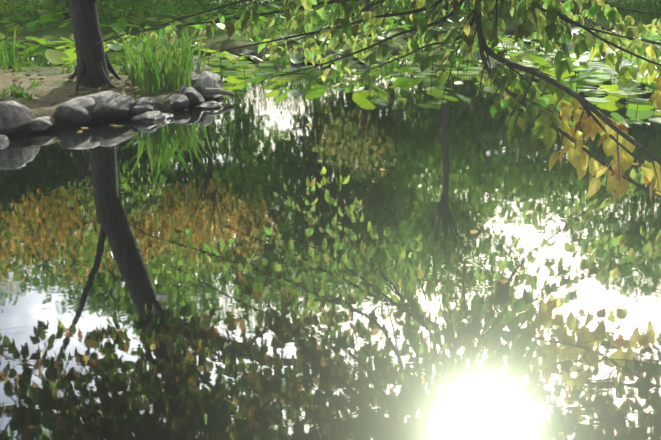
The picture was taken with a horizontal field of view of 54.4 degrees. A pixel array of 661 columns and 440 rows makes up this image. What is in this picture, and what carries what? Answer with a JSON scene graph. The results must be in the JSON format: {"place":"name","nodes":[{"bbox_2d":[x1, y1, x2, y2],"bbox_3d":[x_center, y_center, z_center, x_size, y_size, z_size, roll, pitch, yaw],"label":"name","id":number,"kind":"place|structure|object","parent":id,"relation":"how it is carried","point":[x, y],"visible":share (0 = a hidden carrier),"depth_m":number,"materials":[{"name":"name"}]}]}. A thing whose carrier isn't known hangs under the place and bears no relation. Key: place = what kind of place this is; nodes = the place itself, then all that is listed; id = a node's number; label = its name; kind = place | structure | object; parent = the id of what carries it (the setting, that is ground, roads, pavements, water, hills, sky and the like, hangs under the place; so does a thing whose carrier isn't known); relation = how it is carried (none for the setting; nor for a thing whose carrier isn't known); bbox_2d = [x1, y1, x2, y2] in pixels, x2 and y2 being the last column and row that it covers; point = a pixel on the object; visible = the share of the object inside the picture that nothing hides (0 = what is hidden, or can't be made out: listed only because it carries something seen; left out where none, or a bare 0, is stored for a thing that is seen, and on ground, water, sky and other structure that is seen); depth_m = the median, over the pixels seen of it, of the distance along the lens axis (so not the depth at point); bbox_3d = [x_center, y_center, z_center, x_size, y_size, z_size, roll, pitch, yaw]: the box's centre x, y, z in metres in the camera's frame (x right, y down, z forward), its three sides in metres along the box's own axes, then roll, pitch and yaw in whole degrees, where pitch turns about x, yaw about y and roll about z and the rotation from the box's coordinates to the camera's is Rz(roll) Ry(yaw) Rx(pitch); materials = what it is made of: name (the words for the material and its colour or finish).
{"place":"outdoors","nodes":[
{"label":"outdoors","id":0,"kind":"place"},
{"bbox_2d":[0,34,660,439],"bbox_3d":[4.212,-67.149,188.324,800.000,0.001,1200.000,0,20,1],"label":"pond water","id":1,"kind":"structure","parent":0,"point":[322,276],"depth_m":3.13,"materials":[{"name":"green liquid"}]},
{"bbox_2d":[55,97,95,124],"bbox_3d":[-2.567,-1.101,6.483,0.400,0.276,0.383,0,20,1],"label":"bank rock","id":2,"kind":"object","parent":1,"relation":"on","point":[77,111],"visible":0.85,"depth_m":6.37,"materials":[{"name":"grey stone"}]},
{"bbox_2d":[83,91,135,119],"bbox_3d":[-2.324,-1.183,6.657,0.644,0.281,0.369,-11,23,-28],"label":"bank rock","id":3,"kind":"object","parent":1,"relation":"on","point":[112,105],"visible":0.73,"depth_m":6.58,"materials":[{"name":"grey stone"}]},
{"bbox_2d":[131,111,160,122],"bbox_3d":[-1.912,-1.077,6.724,0.295,0.120,0.422,0,20,1],"label":"bank rock","id":4,"kind":"object","parent":1,"relation":"in","point":[148,117],"visible":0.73,"depth_m":6.58,"materials":[{"name":"grey stone"}]},
{"bbox_2d":[154,113,173,121],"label":"bank rock","id":5,"kind":"object","parent":1,"relation":"on","point":[159,117],"visible":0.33,"depth_m":6.68,"materials":[{"name":"grey stone"}]},
{"bbox_2d":[169,94,189,109],"bbox_3d":[-1.731,-1.327,7.222,0.294,0.168,0.207,-28,34,-52],"label":"bank rock","id":6,"kind":"object","parent":1,"relation":"on","point":[179,102],"visible":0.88,"depth_m":7.18,"materials":[{"name":"grey stone"}]},
{"bbox_2d":[179,85,204,106],"bbox_3d":[-1.642,-1.448,7.476,0.336,0.248,0.350,0,20,1],"label":"bank rock","id":7,"kind":"object","parent":1,"relation":"on","point":[193,95],"visible":0.56,"depth_m":7.36,"materials":[{"name":"grey stone"}]},
{"bbox_2d":[188,76,216,100],"bbox_3d":[-1.592,-1.595,7.832,0.364,0.327,0.570,0,20,1],"label":"bank rock","id":8,"kind":"object","parent":1,"relation":"on","point":[200,84],"visible":0.5,"depth_m":7.67,"materials":[{"name":"grey stone"}]},
{"bbox_2d":[193,101,223,108],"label":"bank rock","id":9,"kind":"object","parent":1,"relation":"on","point":[210,105],"visible":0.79,"depth_m":7.34,"materials":[{"name":"grey stone"}]},
{"bbox_2d":[210,94,221,98],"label":"bank rock","id":10,"kind":"object","parent":1,"relation":"on","point":[215,96],"visible":0.21,"depth_m":7.88,"materials":[{"name":"grey stone"}]},
{"bbox_2d":[0,66,637,284],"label":"fallen leaves","id":11,"kind":"object","parent":1,"relation":"on","point":[503,281],"visible":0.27,"depth_m":7.08,"materials":[{"name":"plant"}]},
{"bbox_2d":[0,0,660,112],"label":"lily pads","id":12,"kind":"object","parent":1,"relation":"on","point":[529,58],"visible":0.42,"depth_m":11.61,"materials":[{"name":"green plant"}]},
{"bbox_2d":[324,54,341,62],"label":"mound rock","id":13,"kind":"object","parent":1,"relation":"on","point":[339,56],"visible":0.25,"depth_m":11.64,"materials":[{"name":"grey stone"}]},
{"bbox_2d":[10,31,660,104],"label":"lilies","id":14,"kind":"object","parent":1,"relation":"on","point":[401,63],"visible":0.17,"depth_m":10.27,"materials":[{"name":"green plant"}]},
{"bbox_2d":[0,0,660,135],"bbox_3d":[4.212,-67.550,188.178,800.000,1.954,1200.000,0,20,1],"label":"ground","id":15,"kind":"structure","parent":0,"point":[52,88],"depth_m":13.30,"materials":[{"name":"brown soil"}]},
{"bbox_2d":[0,134,9,144],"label":"bank rock","id":16,"kind":"object","parent":15,"relation":"on","point":[4,139],"visible":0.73,"depth_m":5.72,"materials":[{"name":"grey stone"}]},
{"bbox_2d":[0,101,35,136],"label":"bank rock","id":17,"kind":"object","parent":15,"relation":"on","point":[16,117],"visible":0.9,"depth_m":5.90,"materials":[{"name":"grey stone"}]},
{"bbox_2d":[26,116,55,131],"bbox_3d":[-2.783,-0.911,6.158,0.315,0.133,0.218,-14,24,-33],"label":"bank rock","id":18,"kind":"object","parent":15,"relation":"on","point":[40,124],"visible":0.85,"depth_m":6.09,"materials":[{"name":"grey stone"}]},
{"bbox_2d":[0,60,124,100],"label":"plants","id":19,"kind":"object","parent":15,"relation":"on","point":[14,93],"visible":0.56,"depth_m":7.13,"materials":[{"name":"green plant"}]},
{"bbox_2d":[67,0,120,91],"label":"tree trunk","id":20,"kind":"object","parent":15,"relation":"on","point":[93,67],"visible":0.71,"depth_m":7.19,"materials":[{"name":"brown plant"}]},
{"bbox_2d":[119,61,137,72],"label":"bank rock","id":21,"kind":"object","parent":15,"relation":"on","point":[121,67],"visible":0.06,"depth_m":9.12,"materials":[{"name":"grey stone"}]},
{"bbox_2d":[129,104,154,115],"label":"bank rock","id":22,"kind":"object","parent":15,"relation":"on","point":[136,110],"visible":0.56,"depth_m":6.77,"materials":[{"name":"grey stone"}]},
{"bbox_2d":[134,97,157,110],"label":"bank rock","id":23,"kind":"object","parent":15,"relation":"on","point":[143,101],"visible":0.33,"depth_m":6.84,"materials":[{"name":"grey stone"}]},
{"bbox_2d":[162,74,173,87],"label":"bank rock","id":24,"kind":"object","parent":15,"relation":"on","point":[164,84],"visible":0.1,"depth_m":7.61,"materials":[{"name":"grey stone"}]},
{"bbox_2d":[171,70,199,79],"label":"bank rock","id":25,"kind":"object","parent":15,"relation":"on","point":[194,75],"visible":0.04,"depth_m":7.92,"materials":[{"name":"grey stone"}]},
{"bbox_2d":[188,56,210,74],"bbox_3d":[-1.856,-2.048,8.865,0.450,0.409,0.666,0,20,1],"label":"bank rock","id":26,"kind":"object","parent":15,"relation":"on","point":[207,68],"visible":0.04,"depth_m":8.72,"materials":[{"name":"grey stone"}]},
{"bbox_2d":[198,71,221,84],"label":"bank rock","id":27,"kind":"object","parent":15,"relation":"on","point":[216,77],"visible":0.19,"depth_m":8.21,"materials":[{"name":"grey stone"}]},
{"bbox_2d":[205,88,234,95],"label":"rock","id":28,"kind":"object","parent":15,"relation":"on","point":[212,91],"visible":0.58,"depth_m":7.71,"materials":[{"name":"grey stone"}]},
{"bbox_2d":[241,49,256,57],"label":"mound rock","id":29,"kind":"object","parent":15,"relation":"on","point":[246,51],"visible":0.4,"depth_m":12.30,"materials":[{"name":"grey stone"}]},
{"bbox_2d":[0,0,660,95],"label":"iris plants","id":30,"kind":"object","parent":15,"relation":"on","point":[149,80],"visible":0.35,"depth_m":8.13,"materials":[{"name":"green plant"}]},
{"bbox_2d":[0,0,660,36],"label":"grass","id":31,"kind":"structure","parent":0,"point":[210,4],"depth_m":16.48,"materials":[{"name":"green plant"}]},
{"bbox_2d":[90,0,660,204],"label":"tree","id":32,"kind":"object","parent":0,"point":[542,135],"depth_m":3.92,"materials":[{"name":"green plant"}]}
]}

